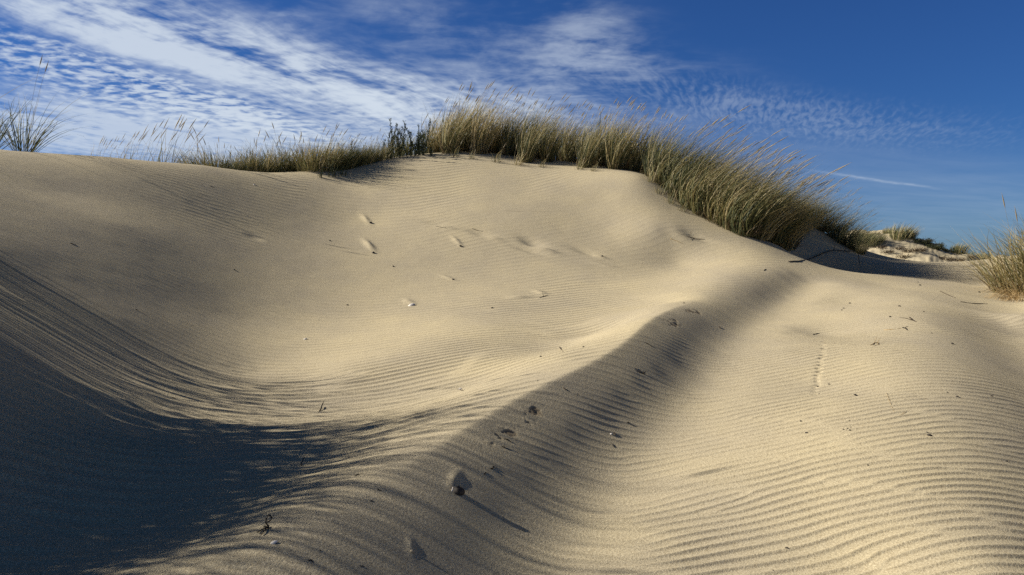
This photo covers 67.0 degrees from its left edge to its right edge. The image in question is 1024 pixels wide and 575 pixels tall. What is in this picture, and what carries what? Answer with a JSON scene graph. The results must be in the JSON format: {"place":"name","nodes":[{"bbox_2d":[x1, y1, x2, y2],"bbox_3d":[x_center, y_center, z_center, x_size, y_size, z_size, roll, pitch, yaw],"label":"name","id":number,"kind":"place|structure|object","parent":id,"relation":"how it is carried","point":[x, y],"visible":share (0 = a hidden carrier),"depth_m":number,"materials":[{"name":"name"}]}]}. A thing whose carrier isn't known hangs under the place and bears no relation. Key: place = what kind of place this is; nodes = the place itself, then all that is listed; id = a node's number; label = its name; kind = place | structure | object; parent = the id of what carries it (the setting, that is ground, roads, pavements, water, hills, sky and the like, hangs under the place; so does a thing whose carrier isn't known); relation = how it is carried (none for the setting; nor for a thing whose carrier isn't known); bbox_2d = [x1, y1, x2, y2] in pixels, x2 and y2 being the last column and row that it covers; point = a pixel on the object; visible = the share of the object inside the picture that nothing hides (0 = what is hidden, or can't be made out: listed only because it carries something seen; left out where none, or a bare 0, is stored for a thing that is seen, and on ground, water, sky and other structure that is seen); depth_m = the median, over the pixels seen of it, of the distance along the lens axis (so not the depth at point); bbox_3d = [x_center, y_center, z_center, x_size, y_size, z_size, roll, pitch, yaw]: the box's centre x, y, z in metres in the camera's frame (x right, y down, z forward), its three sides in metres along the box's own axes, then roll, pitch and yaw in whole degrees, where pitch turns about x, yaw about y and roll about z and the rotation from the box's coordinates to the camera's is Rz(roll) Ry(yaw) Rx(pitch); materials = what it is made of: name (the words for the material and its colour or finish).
{"place":"outdoors","nodes":[
{"label":"outdoors","id":0,"kind":"place"},
{"bbox_2d":[0,149,1023,574],"bbox_3d":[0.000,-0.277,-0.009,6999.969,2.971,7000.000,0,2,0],"label":"ground","id":1,"kind":"structure","parent":0,"point":[712,455],"depth_m":4.01,"materials":[{"name":"beige sand"}]},
{"bbox_2d":[0,94,47,149],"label":"marram tuft","id":2,"kind":"object","parent":1,"relation":"on","point":[2,122],"visible":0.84,"depth_m":9.22,"materials":[{"name":"green plant"}]},
{"bbox_2d":[0,54,90,151],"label":"marram tuft","id":3,"kind":"object","parent":1,"relation":"on","point":[38,141],"visible":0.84,"depth_m":9.16,"materials":[{"name":"green plant"}]},
{"bbox_2d":[116,132,148,159],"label":"marram tuft","id":4,"kind":"object","parent":1,"relation":"on","point":[133,149],"visible":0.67,"depth_m":10.22,"materials":[{"name":"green plant"}]},
{"bbox_2d":[130,120,163,160],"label":"marram tuft","id":5,"kind":"object","parent":1,"relation":"on","point":[149,145],"visible":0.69,"depth_m":10.38,"materials":[{"name":"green plant"}]},
{"bbox_2d":[135,120,184,161],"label":"marram tuft","id":6,"kind":"object","parent":1,"relation":"on","point":[159,139],"visible":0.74,"depth_m":10.53,"materials":[{"name":"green plant"}]},
{"bbox_2d":[148,114,206,162],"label":"marram tuft","id":7,"kind":"object","parent":1,"relation":"on","point":[173,142],"visible":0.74,"depth_m":10.52,"materials":[{"name":"green plant"}]},
{"bbox_2d":[169,122,207,161],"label":"marram tuft","id":8,"kind":"object","parent":1,"relation":"on","point":[194,145],"visible":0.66,"depth_m":10.67,"materials":[{"name":"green plant"}]},
{"bbox_2d":[163,139,224,167],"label":"marram tuft","id":9,"kind":"object","parent":1,"relation":"on","point":[183,162],"visible":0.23,"depth_m":10.70,"materials":[{"name":"green plant"}]},
{"bbox_2d":[164,126,237,168],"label":"marram tuft","id":10,"kind":"object","parent":1,"relation":"on","point":[204,162],"visible":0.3,"depth_m":10.75,"materials":[{"name":"green plant"}]},
{"bbox_2d":[188,136,260,170],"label":"marram tuft","id":11,"kind":"object","parent":1,"relation":"on","point":[222,165],"visible":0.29,"depth_m":10.89,"materials":[{"name":"green plant"}]},
{"bbox_2d":[215,146,266,171],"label":"marram tuft","id":12,"kind":"object","parent":1,"relation":"on","point":[240,164],"visible":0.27,"depth_m":10.97,"materials":[{"name":"green plant"}]},
{"bbox_2d":[227,139,281,171],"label":"marram tuft","id":13,"kind":"object","parent":1,"relation":"on","point":[252,162],"visible":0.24,"depth_m":11.06,"materials":[{"name":"green plant"}]},
{"bbox_2d":[229,131,296,171],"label":"marram tuft","id":14,"kind":"object","parent":1,"relation":"on","point":[268,160],"visible":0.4,"depth_m":11.08,"materials":[{"name":"green plant"}]},
{"bbox_2d":[233,132,299,171],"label":"marram tuft","id":15,"kind":"object","parent":1,"relation":"on","point":[267,170],"visible":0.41,"depth_m":11.14,"materials":[{"name":"green plant"}]},
{"bbox_2d":[230,121,316,171],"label":"marram tuft","id":16,"kind":"object","parent":1,"relation":"on","point":[291,165],"visible":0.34,"depth_m":11.28,"materials":[{"name":"green plant"}]},
{"bbox_2d":[262,133,306,171],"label":"marram tuft","id":17,"kind":"object","parent":1,"relation":"on","point":[293,168],"visible":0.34,"depth_m":11.25,"materials":[{"name":"green plant"}]},
{"bbox_2d":[266,134,322,171],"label":"marram tuft","id":18,"kind":"object","parent":1,"relation":"on","point":[291,153],"visible":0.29,"depth_m":11.31,"materials":[{"name":"green plant"}]},
{"bbox_2d":[289,125,356,171],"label":"marram tuft","id":19,"kind":"object","parent":1,"relation":"on","point":[301,165],"visible":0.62,"depth_m":10.97,"materials":[{"name":"green plant"}]},
{"bbox_2d":[293,123,375,171],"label":"marram tuft","id":20,"kind":"object","parent":1,"relation":"on","point":[326,159],"visible":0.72,"depth_m":10.99,"materials":[{"name":"green plant"}]},
{"bbox_2d":[309,122,372,170],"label":"marram tuft","id":21,"kind":"object","parent":1,"relation":"on","point":[323,147],"visible":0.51,"depth_m":11.11,"materials":[{"name":"green plant"}]},
{"bbox_2d":[321,134,368,169],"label":"marram tuft","id":22,"kind":"object","parent":1,"relation":"on","point":[350,166],"visible":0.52,"depth_m":11.13,"materials":[{"name":"green plant"}]},
{"bbox_2d":[331,134,377,167],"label":"marram tuft","id":23,"kind":"object","parent":1,"relation":"on","point":[359,155],"visible":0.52,"depth_m":11.21,"materials":[{"name":"green plant"}]},
{"bbox_2d":[351,136,388,164],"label":"marram tuft","id":24,"kind":"object","parent":1,"relation":"on","point":[366,161],"visible":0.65,"depth_m":11.35,"materials":[{"name":"green plant"}]},
{"bbox_2d":[359,139,390,162],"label":"marram tuft","id":25,"kind":"object","parent":1,"relation":"on","point":[379,157],"visible":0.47,"depth_m":11.45,"materials":[{"name":"green plant"}]},
{"bbox_2d":[361,129,404,160],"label":"marram tuft","id":26,"kind":"object","parent":1,"relation":"on","point":[385,156],"visible":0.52,"depth_m":11.57,"materials":[{"name":"green plant"}]},
{"bbox_2d":[382,125,396,159],"bbox_3d":[-1.850,-2.156,11.604,0.226,0.532,0.335,0,2,-13],"label":"sea spurge","id":27,"kind":"object","parent":1,"relation":"on","point":[392,150],"visible":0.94,"depth_m":11.60,"materials":[{"name":"green plant"}]},
{"bbox_2d":[374,132,413,156],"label":"marram tuft","id":28,"kind":"object","parent":1,"relation":"on","point":[395,150],"visible":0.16,"depth_m":12.17,"materials":[{"name":"green plant"}]},
{"bbox_2d":[387,123,406,157],"bbox_3d":[-1.752,-2.232,11.772,0.275,0.574,0.272,1,2,21],"label":"sea spurge","id":29,"kind":"object","parent":1,"relation":"on","point":[397,141],"visible":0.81,"depth_m":11.76,"materials":[{"name":"green plant"}]},
{"bbox_2d":[388,118,426,157],"bbox_3d":[-1.581,-2.272,11.742,0.610,0.666,0.348,0,2,-4],"label":"sea spurge","id":30,"kind":"object","parent":1,"relation":"on","point":[411,147],"visible":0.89,"depth_m":11.70,"materials":[{"name":"green plant"}]},
{"bbox_2d":[379,114,445,156],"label":"marram tuft","id":31,"kind":"object","parent":1,"relation":"on","point":[407,145],"visible":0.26,"depth_m":12.37,"materials":[{"name":"green plant"}]},
{"bbox_2d":[414,119,430,156],"bbox_3d":[-1.433,-2.283,11.816,0.256,0.603,0.380,-2,2,-38],"label":"sea spurge","id":32,"kind":"object","parent":1,"relation":"on","point":[417,137],"visible":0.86,"depth_m":11.80,"materials":[{"name":"green plant"}]},
{"bbox_2d":[418,130,431,154],"bbox_3d":[-1.343,-2.222,11.855,0.199,0.415,0.197,-1,2,-34],"label":"sea spurge","id":33,"kind":"object","parent":1,"relation":"on","point":[423,148],"visible":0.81,"depth_m":11.83,"materials":[{"name":"green plant"}]},
{"bbox_2d":[421,98,455,153],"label":"marram tuft","id":34,"kind":"object","parent":1,"relation":"on","point":[436,148],"visible":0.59,"depth_m":12.17,"materials":[{"name":"green plant"}]},
{"bbox_2d":[452,485,464,495],"bbox_3d":[-0.172,0.656,2.475,0.045,0.040,0.028,-12,-2,-23],"label":"shell","id":35,"kind":"object","parent":1,"relation":"on","point":[458,490],"visible":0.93,"depth_m":2.47},
{"bbox_2d":[427,85,508,153],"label":"marram tuft","id":36,"kind":"object","parent":1,"relation":"on","point":[455,141],"visible":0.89,"depth_m":11.85,"materials":[{"name":"green plant"}]},
{"bbox_2d":[429,83,510,137],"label":"marram tuft","id":37,"kind":"object","parent":1,"relation":"on","point":[471,108],"visible":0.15,"depth_m":12.94,"materials":[{"name":"green plant"}]},
{"bbox_2d":[446,81,522,151],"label":"marram tuft","id":38,"kind":"object","parent":1,"relation":"on","point":[462,145],"visible":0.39,"depth_m":12.21,"materials":[{"name":"green plant"}]},
{"bbox_2d":[465,84,524,153],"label":"marram tuft","id":39,"kind":"object","parent":1,"relation":"on","point":[481,143],"visible":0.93,"depth_m":11.86,"materials":[{"name":"green plant"}]},
{"bbox_2d":[483,93,520,134],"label":"marram tuft","id":40,"kind":"object","parent":1,"relation":"on","point":[502,112],"visible":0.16,"depth_m":13.09,"materials":[{"name":"green plant"}]},
{"bbox_2d":[480,92,525,153],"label":"marram tuft","id":41,"kind":"object","parent":1,"relation":"on","point":[494,146],"visible":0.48,"depth_m":12.18,"materials":[{"name":"green plant"}]},
{"bbox_2d":[491,92,552,155],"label":"marram tuft","id":42,"kind":"object","parent":1,"relation":"on","point":[509,148],"visible":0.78,"depth_m":11.96,"materials":[{"name":"green plant"}]},
{"bbox_2d":[514,106,559,162],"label":"marram tuft","id":43,"kind":"object","parent":1,"relation":"on","point":[530,153],"visible":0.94,"depth_m":11.47,"materials":[{"name":"green plant"}]},
{"bbox_2d":[500,89,573,155],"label":"marram tuft","id":44,"kind":"object","parent":1,"relation":"on","point":[532,118],"visible":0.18,"depth_m":12.96,"materials":[{"name":"green plant"}]},
{"bbox_2d":[517,93,576,158],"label":"marram tuft","id":45,"kind":"object","parent":1,"relation":"on","point":[530,129],"visible":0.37,"depth_m":11.96,"materials":[{"name":"green plant"}]},
{"bbox_2d":[536,105,578,161],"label":"marram tuft","id":46,"kind":"object","parent":1,"relation":"on","point":[545,151],"visible":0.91,"depth_m":11.56,"materials":[{"name":"green plant"}]},
{"bbox_2d":[532,104,583,146],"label":"marram tuft","id":47,"kind":"object","parent":1,"relation":"on","point":[555,121],"visible":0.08,"depth_m":12.84,"materials":[{"name":"green plant"}]},
{"bbox_2d":[550,100,602,160],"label":"marram tuft","id":48,"kind":"object","parent":1,"relation":"on","point":[570,129],"visible":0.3,"depth_m":12.84,"materials":[{"name":"green plant"}]},
{"bbox_2d":[550,102,611,162],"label":"marram tuft","id":49,"kind":"object","parent":1,"relation":"on","point":[565,152],"visible":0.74,"depth_m":12.25,"materials":[{"name":"green plant"}]},
{"bbox_2d":[560,104,614,162],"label":"marram tuft","id":50,"kind":"object","parent":1,"relation":"on","point":[585,129],"visible":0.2,"depth_m":13.06,"materials":[{"name":"green plant"}]},
{"bbox_2d":[574,112,619,167],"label":"marram tuft","id":51,"kind":"object","parent":1,"relation":"on","point":[584,154],"visible":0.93,"depth_m":11.12,"materials":[{"name":"green plant"}]},
{"bbox_2d":[572,105,637,145],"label":"marram tuft","id":52,"kind":"object","parent":1,"relation":"on","point":[599,126],"visible":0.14,"depth_m":12.50,"materials":[{"name":"green plant"}]},
{"bbox_2d":[581,96,638,166],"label":"marram tuft","id":53,"kind":"object","parent":1,"relation":"on","point":[601,161],"visible":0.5,"depth_m":11.38,"materials":[{"name":"green plant"}]},
{"bbox_2d":[592,100,656,166],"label":"marram tuft","id":54,"kind":"object","parent":1,"relation":"on","point":[626,124],"visible":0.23,"depth_m":12.29,"materials":[{"name":"green plant"}]},
{"bbox_2d":[600,100,659,169],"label":"marram tuft","id":55,"kind":"object","parent":1,"relation":"on","point":[614,161],"visible":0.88,"depth_m":10.96,"materials":[{"name":"green plant"}]},
{"bbox_2d":[613,104,674,171],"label":"marram tuft","id":56,"kind":"object","parent":1,"relation":"on","point":[634,160],"visible":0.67,"depth_m":11.07,"materials":[{"name":"green plant"}]},
{"bbox_2d":[628,108,692,173],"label":"marram tuft","id":57,"kind":"object","parent":1,"relation":"on","point":[641,170],"visible":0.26,"depth_m":11.97,"materials":[{"name":"green plant"}]},
{"bbox_2d":[648,169,674,194],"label":"marram tuft","id":58,"kind":"object","parent":1,"relation":"on","point":[664,193],"visible":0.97,"depth_m":10.14,"materials":[{"name":"green plant"}]},
{"bbox_2d":[639,116,699,175],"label":"marram tuft","id":59,"kind":"object","parent":1,"relation":"on","point":[648,156],"visible":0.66,"depth_m":10.62,"materials":[{"name":"green plant"}]},
{"bbox_2d":[644,110,718,175],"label":"marram tuft","id":60,"kind":"object","parent":1,"relation":"on","point":[673,140],"visible":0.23,"depth_m":11.76,"materials":[{"name":"green plant"}]},
{"bbox_2d":[647,118,736,185],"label":"marram tuft","id":61,"kind":"object","parent":1,"relation":"on","point":[659,175],"visible":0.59,"depth_m":10.40,"materials":[{"name":"green plant"}]},
{"bbox_2d":[660,130,737,197],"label":"marram tuft","id":62,"kind":"object","parent":1,"relation":"on","point":[676,183],"visible":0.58,"depth_m":10.14,"materials":[{"name":"green plant"}]},
{"bbox_2d":[657,104,756,170],"bbox_3d":[3.014,-2.048,11.314,1.976,1.214,1.912,0,2,-8],"label":"marram tuft","id":63,"kind":"object","parent":1,"relation":"on","point":[702,146],"visible":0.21,"depth_m":11.16,"materials":[{"name":"green plant"}]},
{"bbox_2d":[668,119,763,185],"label":"marram tuft","id":64,"kind":"object","parent":1,"relation":"on","point":[728,157],"visible":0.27,"depth_m":10.87,"materials":[{"name":"green plant"}]},
{"bbox_2d":[672,139,775,208],"bbox_3d":[2.809,-1.475,10.040,1.389,0.940,1.608,-1,2,-32],"label":"marram tuft","id":65,"kind":"object","parent":1,"relation":"on","point":[683,196],"visible":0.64,"depth_m":9.87,"materials":[{"name":"green plant"}]},
{"bbox_2d":[688,137,782,192],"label":"marram tuft","id":66,"kind":"object","parent":1,"relation":"on","point":[736,163],"visible":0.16,"depth_m":10.63,"materials":[{"name":"green plant"}]},
{"bbox_2d":[694,132,783,172],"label":"marram tuft","id":67,"kind":"object","parent":1,"relation":"on","point":[731,152],"visible":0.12,"depth_m":11.69,"materials":[{"name":"green plant"}]},
{"bbox_2d":[709,136,789,197],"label":"marram tuft","id":68,"kind":"object","parent":1,"relation":"on","point":[749,167],"visible":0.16,"depth_m":10.42,"materials":[{"name":"green plant"}]},
{"bbox_2d":[685,142,814,216],"bbox_3d":[2.959,-1.392,9.908,1.716,1.003,1.386,1,2,15],"label":"marram tuft","id":69,"kind":"object","parent":1,"relation":"on","point":[698,209],"visible":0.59,"depth_m":9.72,"materials":[{"name":"green plant"}]},
{"bbox_2d":[708,130,795,186],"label":"marram tuft","id":70,"kind":"object","parent":1,"relation":"on","point":[748,160],"visible":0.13,"depth_m":11.42,"materials":[{"name":"green plant"}]},
{"bbox_2d":[698,145,825,223],"bbox_3d":[3.108,-1.278,9.639,1.574,0.967,1.522,0,2,7],"label":"marram tuft","id":71,"kind":"object","parent":1,"relation":"on","point":[712,217],"visible":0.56,"depth_m":9.59,"materials":[{"name":"green plant"}]},
{"bbox_2d":[711,149,813,229],"bbox_3d":[3.098,-1.222,9.618,1.620,1.035,1.316,0,2,2],"label":"marram tuft","id":72,"kind":"object","parent":1,"relation":"on","point":[721,216],"visible":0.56,"depth_m":9.43,"materials":[{"name":"green plant"}]},
{"bbox_2d":[719,153,834,236],"bbox_3d":[3.351,-1.145,9.542,1.546,1.046,1.789,-2,3,-42],"label":"marram tuft","id":73,"kind":"object","parent":1,"relation":"on","point":[743,227],"visible":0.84,"depth_m":9.28,"materials":[{"name":"green plant"}]},
{"bbox_2d":[739,148,816,193],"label":"marram tuft","id":74,"kind":"object","parent":1,"relation":"on","point":[771,170],"visible":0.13,"depth_m":11.27,"materials":[{"name":"green plant"}]},
{"bbox_2d":[726,147,832,205],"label":"marram tuft","id":75,"kind":"object","parent":1,"relation":"on","point":[769,178],"visible":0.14,"depth_m":10.21,"materials":[{"name":"green plant"}]},
{"bbox_2d":[738,152,832,201],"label":"marram tuft","id":76,"kind":"object","parent":1,"relation":"on","point":[788,175],"visible":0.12,"depth_m":11.14,"materials":[{"name":"green plant"}]},
{"bbox_2d":[738,156,839,204],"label":"marram tuft","id":77,"kind":"object","parent":1,"relation":"on","point":[788,181],"visible":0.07,"depth_m":10.12,"materials":[{"name":"green plant"}]},
{"bbox_2d":[746,172,836,239],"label":"marram tuft","id":78,"kind":"object","parent":1,"relation":"on","point":[767,234],"visible":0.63,"depth_m":9.36,"materials":[{"name":"green plant"}]},
{"bbox_2d":[755,166,846,219],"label":"marram tuft","id":79,"kind":"object","parent":1,"relation":"on","point":[799,191],"visible":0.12,"depth_m":9.87,"materials":[{"name":"green plant"}]},
{"bbox_2d":[774,171,842,218],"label":"marram tuft","id":80,"kind":"object","parent":1,"relation":"on","point":[803,189],"visible":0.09,"depth_m":10.83,"materials":[{"name":"green plant"}]},
{"bbox_2d":[763,166,858,242],"bbox_3d":[3.753,-1.034,9.689,1.561,0.959,1.510,0,2,-3],"label":"marram tuft","id":81,"kind":"object","parent":1,"relation":"on","point":[781,237],"visible":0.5,"depth_m":9.54,"materials":[{"name":"green plant"}]},
{"bbox_2d":[757,163,871,229],"bbox_3d":[4.008,-1.083,10.149,1.731,1.064,1.674,0,2,11],"label":"marram tuft","id":82,"kind":"object","parent":1,"relation":"on","point":[817,201],"visible":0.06,"depth_m":10.09,"materials":[{"name":"green plant"}]},
{"bbox_2d":[775,175,857,249],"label":"marram tuft","id":83,"kind":"object","parent":1,"relation":"on","point":[789,243],"visible":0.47,"depth_m":9.79,"materials":[{"name":"green plant"}]},
{"bbox_2d":[792,178,842,215],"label":"marram tuft","id":84,"kind":"object","parent":1,"relation":"on","point":[812,196],"visible":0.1,"depth_m":12.38,"materials":[{"name":"green plant"}]},
{"bbox_2d":[787,184,848,250],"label":"marram tuft","id":85,"kind":"object","parent":1,"relation":"on","point":[798,241],"visible":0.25,"depth_m":10.53,"materials":[{"name":"green plant"}]},
{"bbox_2d":[788,246,854,261],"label":"branch","id":86,"kind":"object","parent":1,"relation":"on","point":[820,254],"visible":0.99,"depth_m":10.88,"materials":[{"name":"brown wood"}]},
{"bbox_2d":[809,186,861,231],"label":"marram tuft","id":87,"kind":"object","parent":1,"relation":"on","point":[819,228],"visible":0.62,"depth_m":12.47,"materials":[{"name":"green plant"}]},
{"bbox_2d":[802,182,872,225],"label":"marram tuft","id":88,"kind":"object","parent":1,"relation":"on","point":[826,204],"visible":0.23,"depth_m":12.70,"materials":[{"name":"green plant"}]},
{"bbox_2d":[822,200,887,238],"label":"marram tuft","id":89,"kind":"object","parent":1,"relation":"on","point":[837,224],"visible":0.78,"depth_m":12.33,"materials":[{"name":"green plant"}]},
{"bbox_2d":[831,207,884,245],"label":"marram tuft","id":90,"kind":"object","parent":1,"relation":"on","point":[841,236],"visible":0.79,"depth_m":12.13,"materials":[{"name":"green plant"}]},
{"bbox_2d":[845,220,882,250],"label":"marram tuft","id":91,"kind":"object","parent":1,"relation":"on","point":[852,247],"visible":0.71,"depth_m":11.95,"materials":[{"name":"green plant"}]},
{"bbox_2d":[855,232,878,254],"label":"marram tuft","id":92,"kind":"object","parent":1,"relation":"on","point":[860,250],"visible":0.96,"depth_m":11.75,"materials":[{"name":"green plant"}]},
{"bbox_2d":[862,230,888,246],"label":"marram tuft","id":93,"kind":"object","parent":1,"relation":"on","point":[874,239],"visible":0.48,"depth_m":33.73,"materials":[{"name":"green plant"}]},
{"bbox_2d":[867,232,889,245],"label":"marram tuft","id":94,"kind":"object","parent":1,"relation":"on","point":[877,239],"visible":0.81,"depth_m":33.64,"materials":[{"name":"green plant"}]},
{"bbox_2d":[887,221,921,240],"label":"marram tuft","id":95,"kind":"object","parent":1,"relation":"on","point":[900,235],"visible":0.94,"depth_m":34.05,"materials":[{"name":"green plant"}]},
{"bbox_2d":[952,241,972,253],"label":"marram tuft","id":96,"kind":"object","parent":1,"relation":"on","point":[960,252],"visible":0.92,"depth_m":33.85,"materials":[{"name":"green plant"}]},
{"bbox_2d":[929,195,1023,293],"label":"marram tuft","id":97,"kind":"object","parent":1,"relation":"on","point":[1001,274],"visible":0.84,"depth_m":7.92,"materials":[{"name":"green plant"}]},
{"bbox_2d":[952,271,1023,296],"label":"marram tuft","id":98,"kind":"object","parent":1,"relation":"on","point":[1003,286],"visible":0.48,"depth_m":7.87,"materials":[{"name":"plant"}]},
{"bbox_2d":[977,221,1023,277],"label":"marram tuft","id":99,"kind":"object","parent":1,"relation":"on","point":[1015,262],"visible":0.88,"depth_m":7.69,"materials":[{"name":"green plant"}]},
{"bbox_2d":[983,281,1023,301],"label":"marram tuft","id":100,"kind":"object","parent":1,"relation":"on","point":[1015,296],"visible":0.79,"depth_m":7.45,"materials":[{"name":"plant"}]},
{"bbox_2d":[995,213,1023,254],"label":"marram tuft","id":101,"kind":"object","parent":1,"relation":"on","point":[1022,243],"visible":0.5,"depth_m":8.91,"materials":[{"name":"green plant"}]},
{"bbox_2d":[0,0,1023,256],"label":"sky","id":102,"kind":"structure","parent":0,"point":[923,100],"materials":[{"name":"blue"}]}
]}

